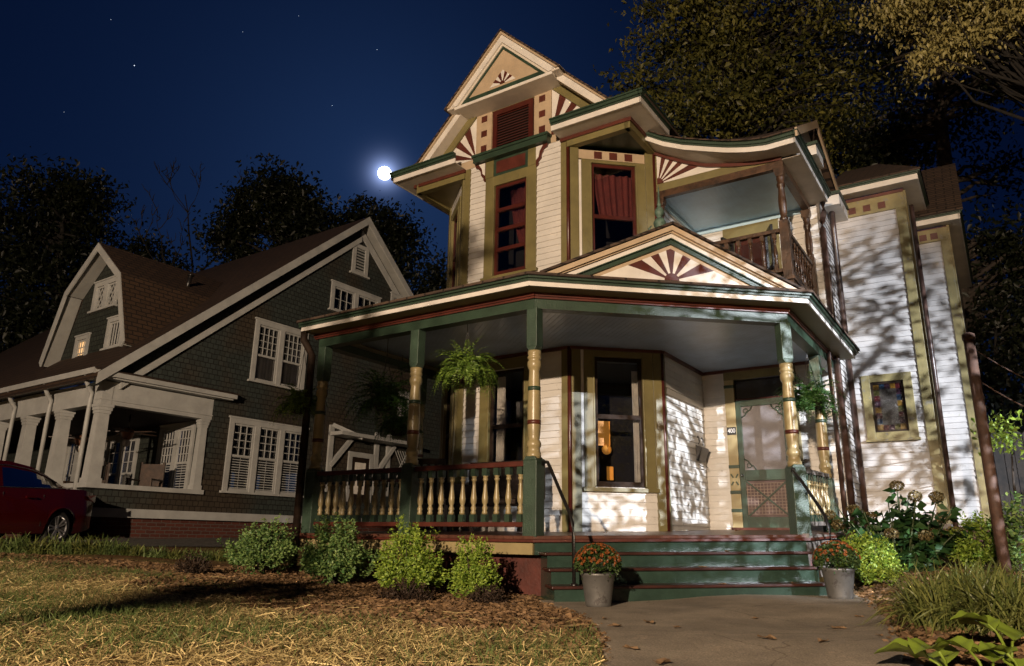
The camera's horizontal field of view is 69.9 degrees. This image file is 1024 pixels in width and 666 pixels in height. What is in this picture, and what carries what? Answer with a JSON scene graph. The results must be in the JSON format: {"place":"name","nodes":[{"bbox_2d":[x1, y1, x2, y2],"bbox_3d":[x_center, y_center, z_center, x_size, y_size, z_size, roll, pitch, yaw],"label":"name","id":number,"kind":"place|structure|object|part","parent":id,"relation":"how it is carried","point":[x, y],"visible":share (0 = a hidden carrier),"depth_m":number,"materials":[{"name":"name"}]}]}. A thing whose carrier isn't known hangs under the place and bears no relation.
{"place":"outdoors","nodes":[
{"label":"outdoors","id":0,"kind":"place"},
{"bbox_2d":[63,466,103,483],"bbox_3d":[-9.508,3.421,16.200,0.530,1.000,0.856,-4,-16,17],"label":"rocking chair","id":1,"kind":"object","parent":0,"point":[73,482],"visible":0.02,"depth_m":16.40,"materials":[{"name":"brown wood"}]},
{"bbox_2d":[102,463,110,483],"bbox_3d":[-9.017,3.303,15.752,0.856,1.000,0.530,11,-18,-31],"label":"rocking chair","id":2,"kind":"object","parent":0,"point":[105,480],"visible":0.13,"depth_m":15.76,"materials":[{"name":"brown wood"}]},
{"bbox_2d":[0,537,286,546],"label":"driveway","id":3,"kind":"structure","parent":0,"point":[201,542],"depth_m":13.07,"materials":[{"name":"grey concrete"}]},
{"bbox_2d":[0,460,95,540],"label":"parked car","id":4,"kind":"object","parent":3,"relation":"on","point":[37,503],"visible":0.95,"depth_m":11.53,"materials":[{"name":"red paint"}]},
{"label":"side window","id":5,"kind":"part","parent":4,"relation":"part of","materials":[{"name":"blue glass"}]},
{"bbox_2d":[378,167,390,179],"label":"moon","id":6,"kind":"object","parent":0,"point":[383,172],"visible":0.97,"depth_m":1435.55,"materials":[{"name":"white"}]},
{"bbox_2d":[0,538,1023,665],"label":"ground","id":7,"kind":"structure","parent":0,"point":[173,561],"depth_m":4.64,"materials":[{"name":"soil"}]},
{"bbox_2d":[0,532,36,553],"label":"border clump","id":8,"kind":"object","parent":7,"relation":"on","point":[11,547],"visible":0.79,"depth_m":9.74,"materials":[{"name":"green plant"}]},
{"bbox_2d":[17,533,65,553],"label":"border clump","id":9,"kind":"object","parent":7,"relation":"on","point":[36,549],"visible":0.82,"depth_m":9.84,"materials":[{"name":"green plant"}]},
{"bbox_2d":[37,532,88,554],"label":"border clump","id":10,"kind":"object","parent":7,"relation":"on","point":[64,549],"visible":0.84,"depth_m":9.93,"materials":[{"name":"green plant"}]},
{"bbox_2d":[0,146,146,401],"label":"dark tree","id":11,"kind":"object","parent":7,"relation":"on","point":[56,222],"visible":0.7,"depth_m":32.03,"materials":[{"name":"green plant"}]},
{"bbox_2d":[67,532,113,554],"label":"border clump","id":12,"kind":"object","parent":7,"relation":"on","point":[88,545],"visible":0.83,"depth_m":10.04,"materials":[{"name":"green plant"}]},
{"bbox_2d":[76,534,133,554],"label":"border clump","id":13,"kind":"object","parent":7,"relation":"on","point":[106,548],"visible":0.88,"depth_m":10.16,"materials":[{"name":"green plant"}]},
{"bbox_2d":[105,542,148,555],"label":"border clump","id":14,"kind":"object","parent":7,"relation":"on","point":[131,552],"visible":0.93,"depth_m":10.22,"materials":[{"name":"green plant"}]},
{"bbox_2d":[64,218,207,273],"bbox_3d":[-18.895,1.746,34.740,7.957,15.186,5.174,1,-16,0],"label":"dark tree","id":15,"kind":"object","parent":7,"relation":"on","point":[140,249],"visible":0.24,"depth_m":35.43,"materials":[{"name":"green plant"}]},
{"bbox_2d":[137,544,169,557],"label":"border clump","id":16,"kind":"object","parent":7,"relation":"on","point":[154,554],"visible":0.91,"depth_m":10.34,"materials":[{"name":"green plant"}]},
{"bbox_2d":[159,545,197,558],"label":"border clump","id":17,"kind":"object","parent":7,"relation":"on","point":[177,554],"visible":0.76,"depth_m":10.41,"materials":[{"name":"green plant"}]},
{"bbox_2d":[171,550,216,575],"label":"dry plant","id":18,"kind":"object","parent":7,"relation":"on","point":[193,566],"visible":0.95,"depth_m":7.94,"materials":[{"name":"brown plant"}]},
{"bbox_2d":[182,547,218,559],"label":"border clump","id":19,"kind":"object","parent":7,"relation":"on","point":[206,554],"visible":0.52,"depth_m":10.54,"materials":[{"name":"green plant"}]},
{"bbox_2d":[131,161,271,272],"bbox_3d":[-14.904,-0.269,34.701,7.201,18.768,6.460,11,-18,-31],"label":"bare tree","id":20,"kind":"object","parent":7,"relation":"on","point":[187,217],"visible":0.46,"depth_m":36.02,"materials":[{"name":"brown plant"}]},
{"bbox_2d":[0,217,441,538],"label":"shingled house","id":21,"kind":"structure","parent":7,"relation":"on","point":[206,363],"depth_m":16.62,"materials":[{"name":"wood"}]},
{"bbox_2d":[62,437,78,481],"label":"window","id":22,"kind":"structure","parent":21,"relation":"in","point":[73,459],"depth_m":18.88,"materials":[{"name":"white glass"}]},
{"bbox_2d":[49,422,108,451],"bbox_3d":[-9.618,2.336,16.411,1.218,0.660,1.191,-10,-19,34],"label":"ceiling fan","id":23,"kind":"object","parent":21,"relation":"hanging from","point":[77,439],"visible":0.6,"depth_m":16.25,"materials":[{"name":"black metal"}]},
{"bbox_2d":[72,332,91,357],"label":"window","id":24,"kind":"structure","parent":21,"relation":"in","point":[81,345],"depth_m":16.75,"materials":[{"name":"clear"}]},
{"bbox_2d":[87,275,117,314],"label":"window","id":25,"kind":"structure","parent":21,"relation":"in","point":[106,297],"depth_m":16.61,"materials":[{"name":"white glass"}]},
{"bbox_2d":[100,314,119,350],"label":"window","id":26,"kind":"structure","parent":21,"relation":"in","point":[113,321],"depth_m":16.04,"materials":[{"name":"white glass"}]},
{"bbox_2d":[102,434,140,484],"bbox_3d":[-9.356,3.296,17.396,1.550,1.780,0.121,-10,-19,34],"label":"window","id":27,"kind":"structure","parent":21,"relation":"in","point":[118,452],"depth_m":17.45,"materials":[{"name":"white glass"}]},
{"bbox_2d":[107,415,156,446],"bbox_3d":[-7.962,2.033,15.240,1.218,0.660,1.191,-10,-19,34],"label":"ceiling fan","id":28,"kind":"object","parent":21,"relation":"hanging from","point":[126,434],"visible":0.98,"depth_m":15.11,"materials":[{"name":"black metal"}]},
{"bbox_2d":[125,462,165,486],"bbox_3d":[-7.593,3.155,15.144,0.530,1.000,0.856,1,-16,1],"label":"rocking chair","id":29,"kind":"object","parent":21,"relation":"on","point":[150,475],"visible":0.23,"depth_m":15.42,"materials":[{"name":"brown wood"}]},
{"bbox_2d":[152,421,196,488],"bbox_3d":[-7.484,2.829,16.180,1.460,1.680,0.121,-10,-19,34],"label":"window","id":30,"kind":"structure","parent":21,"relation":"in","point":[173,432],"depth_m":16.18,"materials":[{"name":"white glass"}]},
{"bbox_2d":[219,415,309,497],"bbox_3d":[-5.866,2.941,16.943,0.785,1.715,2.250,-10,-19,34],"label":"window","id":31,"kind":"structure","parent":21,"relation":"in","point":[246,471],"depth_m":16.84,"materials":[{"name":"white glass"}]},
{"bbox_2d":[247,317,308,391],"bbox_3d":[-5.795,0.615,17.647,0.785,1.575,1.630,-10,-19,34],"label":"window","id":32,"kind":"structure","parent":21,"relation":"in","point":[270,367],"depth_m":17.45,"materials":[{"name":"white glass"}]},
{"bbox_2d":[328,279,381,311],"bbox_3d":[-4.206,-0.792,19.774,0.121,0.830,1.870,-10,-19,34],"label":"window","id":33,"kind":"structure","parent":21,"relation":"in","point":[343,296],"depth_m":19.59,"materials":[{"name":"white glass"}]},
{"bbox_2d":[346,451,373,502],"bbox_3d":[-3.960,3.741,18.996,0.083,1.260,0.870,-10,-19,34],"label":"side door","id":34,"kind":"structure","parent":21,"relation":"in","point":[356,460],"depth_m":18.99,"materials":[{"name":"white wood"}]},
{"bbox_2d":[390,291,402,299],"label":"window","id":35,"kind":"structure","parent":21,"relation":"in","point":[393,296],"depth_m":21.03,"materials":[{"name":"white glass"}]},
{"bbox_2d":[397,391,409,415],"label":"window","id":36,"kind":"structure","parent":21,"relation":"in","point":[408,397],"depth_m":20.84,"materials":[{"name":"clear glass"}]},
{"bbox_2d":[208,550,235,560],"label":"border clump","id":37,"kind":"object","parent":7,"relation":"on","point":[218,557],"visible":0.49,"depth_m":10.60,"materials":[{"name":"green plant"}]},
{"bbox_2d":[217,514,303,574],"bbox_3d":[-2.861,2.468,8.539,0.869,0.714,0.894,-11,-20,37],"label":"shrub","id":38,"kind":"object","parent":7,"relation":"on","point":[265,551],"visible":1,"depth_m":8.39,"materials":[{"name":"green plant"}]},
{"bbox_2d":[184,152,378,490],"bbox_3d":[-10.575,0.175,32.343,8.257,17.179,6.403,6,-16,-16],"label":"dark tree","id":39,"kind":"object","parent":7,"relation":"on","point":[298,212],"visible":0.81,"depth_m":32.45,"materials":[{"name":"green plant"}]},
{"bbox_2d":[0,571,605,665],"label":"straw","id":40,"kind":"object","parent":7,"relation":"on","point":[279,624],"visible":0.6,"depth_m":4.08,"materials":[{"name":"plant"}]},
{"bbox_2d":[0,552,611,656],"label":"leaf litter","id":41,"kind":"object","parent":7,"relation":"on","point":[339,588],"visible":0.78,"depth_m":6.19,"materials":[{"name":"brown plant"}]},
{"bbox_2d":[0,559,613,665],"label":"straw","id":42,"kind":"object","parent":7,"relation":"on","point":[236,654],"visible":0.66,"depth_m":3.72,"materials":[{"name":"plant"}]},
{"bbox_2d":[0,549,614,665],"bbox_3d":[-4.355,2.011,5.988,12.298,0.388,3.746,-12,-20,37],"label":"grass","id":43,"kind":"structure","parent":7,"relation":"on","point":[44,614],"depth_m":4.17,"materials":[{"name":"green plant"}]},
{"bbox_2d":[297,511,380,586],"bbox_3d":[-1.925,2.325,7.844,0.842,0.822,0.802,-7,-17,25],"label":"shrub","id":44,"kind":"object","parent":7,"relation":"on","point":[348,563],"visible":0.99,"depth_m":7.70,"materials":[{"name":"green plant"}]},
{"bbox_2d":[334,191,438,290],"bbox_3d":[-6.173,1.072,33.941,6.445,16.430,5.279,1,-16,0],"label":"dark tree","id":45,"kind":"object","parent":7,"relation":"on","point":[398,238],"visible":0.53,"depth_m":35.01,"materials":[{"name":"green plant"}]},
{"bbox_2d":[373,577,434,600],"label":"dry plant","id":46,"kind":"object","parent":7,"relation":"on","point":[412,592],"visible":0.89,"depth_m":6.56,"materials":[{"name":"brown plant"}]},
{"bbox_2d":[372,514,452,593],"bbox_3d":[-1.007,2.176,7.157,0.796,0.804,0.830,10,-18,-28],"label":"shrub","id":47,"kind":"object","parent":7,"relation":"on","point":[425,567],"visible":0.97,"depth_m":7.03,"materials":[{"name":"green plant"}]},
{"bbox_2d":[407,249,446,294],"bbox_3d":[-3.201,2.219,30.711,3.421,12.554,3.090,-6,-17,24],"label":"dark tree","id":48,"kind":"object","parent":7,"relation":"on","point":[436,280],"visible":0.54,"depth_m":31.40,"materials":[{"name":"green plant"}]},
{"bbox_2d":[447,533,501,599],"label":"shrub","id":49,"kind":"object","parent":7,"relation":"on","point":[477,574],"visible":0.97,"depth_m":6.83,"materials":[{"name":"green plant"}]},
{"bbox_2d":[465,583,512,602],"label":"dry plant","id":50,"kind":"object","parent":7,"relation":"on","point":[492,595],"visible":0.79,"depth_m":6.44,"materials":[{"name":"brown plant"}]},
{"bbox_2d":[290,29,990,601],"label":"victorian house","id":51,"kind":"structure","parent":7,"relation":"on","point":[634,289],"depth_m":10.95,"materials":[{"name":"white wood"}]},
{"bbox_2d":[270,348,327,429],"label":"hanging fern","id":52,"kind":"object","parent":51,"relation":"hanging from","point":[296,405],"visible":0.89,"depth_m":9.68,"materials":[{"name":"green plant"}]},
{"bbox_2d":[341,345,429,442],"bbox_3d":[-1.733,0.748,9.927,1.301,1.480,1.317,1,-16,0],"label":"hanging fern","id":53,"kind":"object","parent":51,"relation":"hanging from","point":[385,399],"visible":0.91,"depth_m":9.80,"materials":[{"name":"green plant"}]},
{"bbox_2d":[370,356,423,450],"bbox_3d":[-1.704,1.047,10.979,0.890,1.486,0.848,1,-16,0],"label":"hanging fern","id":54,"kind":"object","parent":51,"relation":"hanging from","point":[395,427],"visible":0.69,"depth_m":10.84,"materials":[{"name":"green plant"}]},
{"bbox_2d":[418,458,445,531],"bbox_3d":[-1.240,2.269,10.350,0.500,1.030,0.520,0,-16,5],"label":"porch chair","id":55,"kind":"object","parent":51,"relation":"on","point":[427,461],"visible":0.38,"depth_m":10.60,"materials":[{"name":"brown wood"}]},
{"bbox_2d":[425,324,501,402],"bbox_3d":[-0.548,0.274,8.855,0.986,1.110,0.936,1,-16,0],"label":"hanging fern","id":56,"kind":"object","parent":51,"relation":"hanging from","point":[463,369],"visible":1,"depth_m":8.69,"materials":[{"name":"green plant"}]},
{"bbox_2d":[437,373,511,495],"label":"window","id":57,"kind":"structure","parent":51,"relation":"in","point":[448,401],"depth_m":11.84,"materials":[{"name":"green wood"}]},
{"bbox_2d":[448,196,513,287],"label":"window","id":58,"kind":"structure","parent":51,"relation":"in","point":[507,236],"depth_m":12.60,"materials":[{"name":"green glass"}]},
{"bbox_2d":[445,459,544,531],"bbox_3d":[-0.227,2.175,9.832,1.280,0.955,0.580,-9,-19,32],"label":"porch settee","id":59,"kind":"object","parent":51,"relation":"on","point":[514,482],"visible":0.4,"depth_m":10.05,"materials":[{"name":"wicker"}]},
{"bbox_2d":[480,164,540,280],"bbox_3d":[0.207,-1.551,11.992,1.145,2.070,0.975,-9,-19,32],"label":"window","id":60,"kind":"structure","parent":51,"relation":"in","point":[516,191],"depth_m":11.77,"materials":[{"name":"beige wood"}]},
{"bbox_2d":[478,355,559,508],"bbox_3d":[0.153,1.517,11.136,1.150,2.220,0.975,-9,-19,32],"label":"window","id":61,"kind":"structure","parent":51,"relation":"in","point":[492,426],"depth_m":11.07,"materials":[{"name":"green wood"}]},
{"bbox_2d":[578,159,646,254],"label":"window","id":62,"kind":"structure","parent":51,"relation":"in","point":[613,194],"depth_m":11.40,"materials":[{"name":"red fabric"}]},
{"bbox_2d":[583,350,659,508],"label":"window","id":63,"kind":"structure","parent":51,"relation":"in","point":[620,451],"depth_m":10.57,"materials":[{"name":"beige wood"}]},
{"bbox_2d":[696,436,708,467],"bbox_3d":[2.971,1.850,11.409,0.100,0.482,0.340,-9,-19,32],"label":"wall mailbox","id":64,"kind":"object","parent":51,"relation":"attached to","point":[701,454],"depth_m":11.32,"materials":[{"name":"black metal"}]},
{"bbox_2d":[721,218,782,276],"bbox_3d":[3.888,-1.050,11.909,0.910,1.630,0.483,-9,-19,32],"label":"balcony door","id":65,"kind":"structure","parent":51,"relation":"in","point":[771,224],"depth_m":12.10,"materials":[{"name":"brown wood"}]},
{"bbox_2d":[735,397,788,527],"bbox_3d":[3.859,1.965,11.176,0.790,1.950,0.081,-9,-19,32],"label":"screen door","id":66,"kind":"structure","parent":51,"relation":"in","point":[762,446],"depth_m":11.21,"materials":[{"name":"green paint"}]},
{"bbox_2d":[774,352,849,428],"bbox_3d":[3.919,0.663,9.655,0.985,1.294,0.907,1,-16,0],"label":"hanging fern","id":67,"kind":"object","parent":51,"relation":"hanging from","point":[809,399],"visible":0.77,"depth_m":9.47,"materials":[{"name":"green plant"}]},
{"bbox_2d":[860,371,920,442],"bbox_3d":[5.997,1.180,11.648,0.770,1.080,0.115,-9,-19,32],"label":"stained glass window","id":68,"kind":"structure","parent":51,"relation":"in","point":[888,399],"depth_m":11.66,"materials":[{"name":"multicoloured glass"}]},
{"bbox_2d":[538,594,923,665],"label":"walk","id":69,"kind":"structure","parent":7,"relation":"on","point":[723,630],"depth_m":4.46,"materials":[{"name":"concrete"}]},
{"bbox_2d":[573,543,621,606],"bbox_3d":[0.719,2.018,6.135,0.415,0.508,0.413,4,-16,-13],"label":"flower pot","id":70,"kind":"object","parent":69,"relation":"on","point":[598,588],"visible":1,"depth_m":6.03,"materials":[{"name":"metal"}]},
{"bbox_2d":[622,644,638,648],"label":"fallen leaf","id":71,"kind":"object","parent":69,"relation":"on","point":[632,647],"visible":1,"depth_m":3.75,"materials":[{"name":"brown plant"}]},
{"bbox_2d":[653,658,670,663],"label":"fallen leaf","id":72,"kind":"object","parent":69,"relation":"on","point":[661,660],"visible":1,"depth_m":3.37,"materials":[{"name":"brown plant"}]},
{"bbox_2d":[757,634,776,638],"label":"fallen leaf","id":73,"kind":"object","parent":69,"relation":"on","point":[770,636],"visible":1,"depth_m":4.05,"materials":[{"name":"brown plant"}]},
{"bbox_2d":[812,540,860,598],"bbox_3d":[2.947,2.136,6.630,0.418,0.508,0.416,13,-20,-38],"label":"flower pot","id":74,"kind":"object","parent":69,"relation":"on","point":[839,583],"visible":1,"depth_m":6.53,"materials":[{"name":"metal"}]},
{"bbox_2d":[593,0,1004,398],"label":"leafy tree","id":75,"kind":"object","parent":7,"relation":"on","point":[741,53],"visible":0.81,"depth_m":23.45,"materials":[{"name":"green plant"}]},
{"bbox_2d":[837,529,907,586],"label":"shrub","id":76,"kind":"object","parent":7,"relation":"on","point":[875,558],"visible":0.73,"depth_m":7.50,"materials":[{"name":"green plant"}]},
{"bbox_2d":[825,480,975,573],"bbox_3d":[4.601,2.324,8.798,1.638,1.091,0.778,-1,-16,5],"label":"hydrangea","id":77,"kind":"object","parent":7,"relation":"on","point":[915,542],"visible":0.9,"depth_m":8.70,"materials":[{"name":"green plant"}]},
{"bbox_2d":[869,559,963,610],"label":"liriope clump","id":78,"kind":"object","parent":7,"relation":"on","point":[903,590],"visible":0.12,"depth_m":5.65,"materials":[{"name":"green plant"}]},
{"bbox_2d":[874,637,959,665],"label":"broad leaf plant","id":79,"kind":"object","parent":7,"relation":"on","point":[944,653],"visible":1,"depth_m":3.13,"materials":[{"name":"green plant"}]},
{"bbox_2d":[817,0,1023,500],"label":"leafy tree","id":80,"kind":"object","parent":7,"relation":"on","point":[1001,242],"visible":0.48,"depth_m":20.31,"materials":[{"name":"green plant"}]},
{"bbox_2d":[844,0,1023,120],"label":"overhanging tree","id":81,"kind":"object","parent":7,"relation":"on","point":[1004,19],"visible":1,"depth_m":13.30,"materials":[{"name":"green plant"}]},
{"bbox_2d":[854,541,1023,665],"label":"leaf litter","id":82,"kind":"object","parent":7,"relation":"on","point":[933,638],"visible":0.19,"depth_m":4.29,"materials":[{"name":"brown plant"}]},
{"bbox_2d":[857,558,1023,637],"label":"liriope clump","id":83,"kind":"object","parent":7,"relation":"on","point":[932,601],"visible":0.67,"depth_m":4.57,"materials":[{"name":"green plant"}]},
{"bbox_2d":[891,552,1023,643],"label":"liriope clump","id":84,"kind":"object","parent":7,"relation":"on","point":[995,606],"visible":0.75,"depth_m":4.28,"materials":[{"name":"green plant"}]},
{"bbox_2d":[918,555,1005,592],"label":"liriope clump","id":85,"kind":"object","parent":7,"relation":"on","point":[983,572],"visible":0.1,"depth_m":6.28,"materials":[{"name":"green plant"}]},
{"bbox_2d":[915,554,1023,607],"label":"liriope clump","id":86,"kind":"object","parent":7,"relation":"on","point":[969,578],"visible":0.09,"depth_m":5.02,"materials":[{"name":"green plant"}]},
{"bbox_2d":[935,636,1023,665],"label":"broad leaf plant","id":87,"kind":"object","parent":7,"relation":"on","point":[964,643],"visible":0.69,"depth_m":3.06,"materials":[{"name":"green plant"}]},
{"bbox_2d":[945,510,1023,570],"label":"shrub","id":88,"kind":"object","parent":7,"relation":"on","point":[966,548],"visible":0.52,"depth_m":8.51,"materials":[{"name":"green plant"}]},
{"bbox_2d":[948,272,1023,502],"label":"understorey tree","id":89,"kind":"object","parent":7,"relation":"on","point":[996,377],"visible":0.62,"depth_m":14.73,"materials":[{"name":"green plant"}]},
{"bbox_2d":[949,610,1023,656],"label":"broad leaf plant","id":90,"kind":"object","parent":7,"relation":"on","point":[986,621],"visible":0.91,"depth_m":3.65,"materials":[{"name":"green plant"}]},
{"bbox_2d":[959,410,1023,523],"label":"sapling","id":91,"kind":"object","parent":7,"relation":"on","point":[1005,436],"visible":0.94,"depth_m":10.34,"materials":[{"name":"green plant"}]},
{"bbox_2d":[964,641,1018,665],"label":"broad leaf plant","id":92,"kind":"object","parent":7,"relation":"on","point":[992,650],"visible":0.91,"depth_m":3.00,"materials":[{"name":"green plant"}]},
{"bbox_2d":[962,332,1023,574],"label":"steel post","id":93,"kind":"object","parent":7,"relation":"on","point":[993,494],"visible":0.97,"depth_m":8.24,"materials":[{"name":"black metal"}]},
{"bbox_2d":[963,554,1023,600],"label":"liriope clump","id":94,"kind":"object","parent":7,"relation":"on","point":[1017,583],"visible":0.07,"depth_m":5.34,"materials":[{"name":"green plant"}]},
{"bbox_2d":[991,431,1023,537],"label":"board fence","id":95,"kind":"object","parent":7,"relation":"on","point":[1001,459],"visible":0.2,"depth_m":12.28,"materials":[{"name":"grey wood"}]},
{"bbox_2d":[1002,491,1023,571],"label":"eucalyptus plant","id":96,"kind":"object","parent":7,"relation":"on","point":[1013,530],"visible":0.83,"depth_m":8.09,"materials":[{"name":"green plant"}]},
{"bbox_2d":[0,0,1023,539],"label":"sky","id":97,"kind":"structure","parent":0,"point":[345,90],"materials":[{"name":"blue"}]}
]}

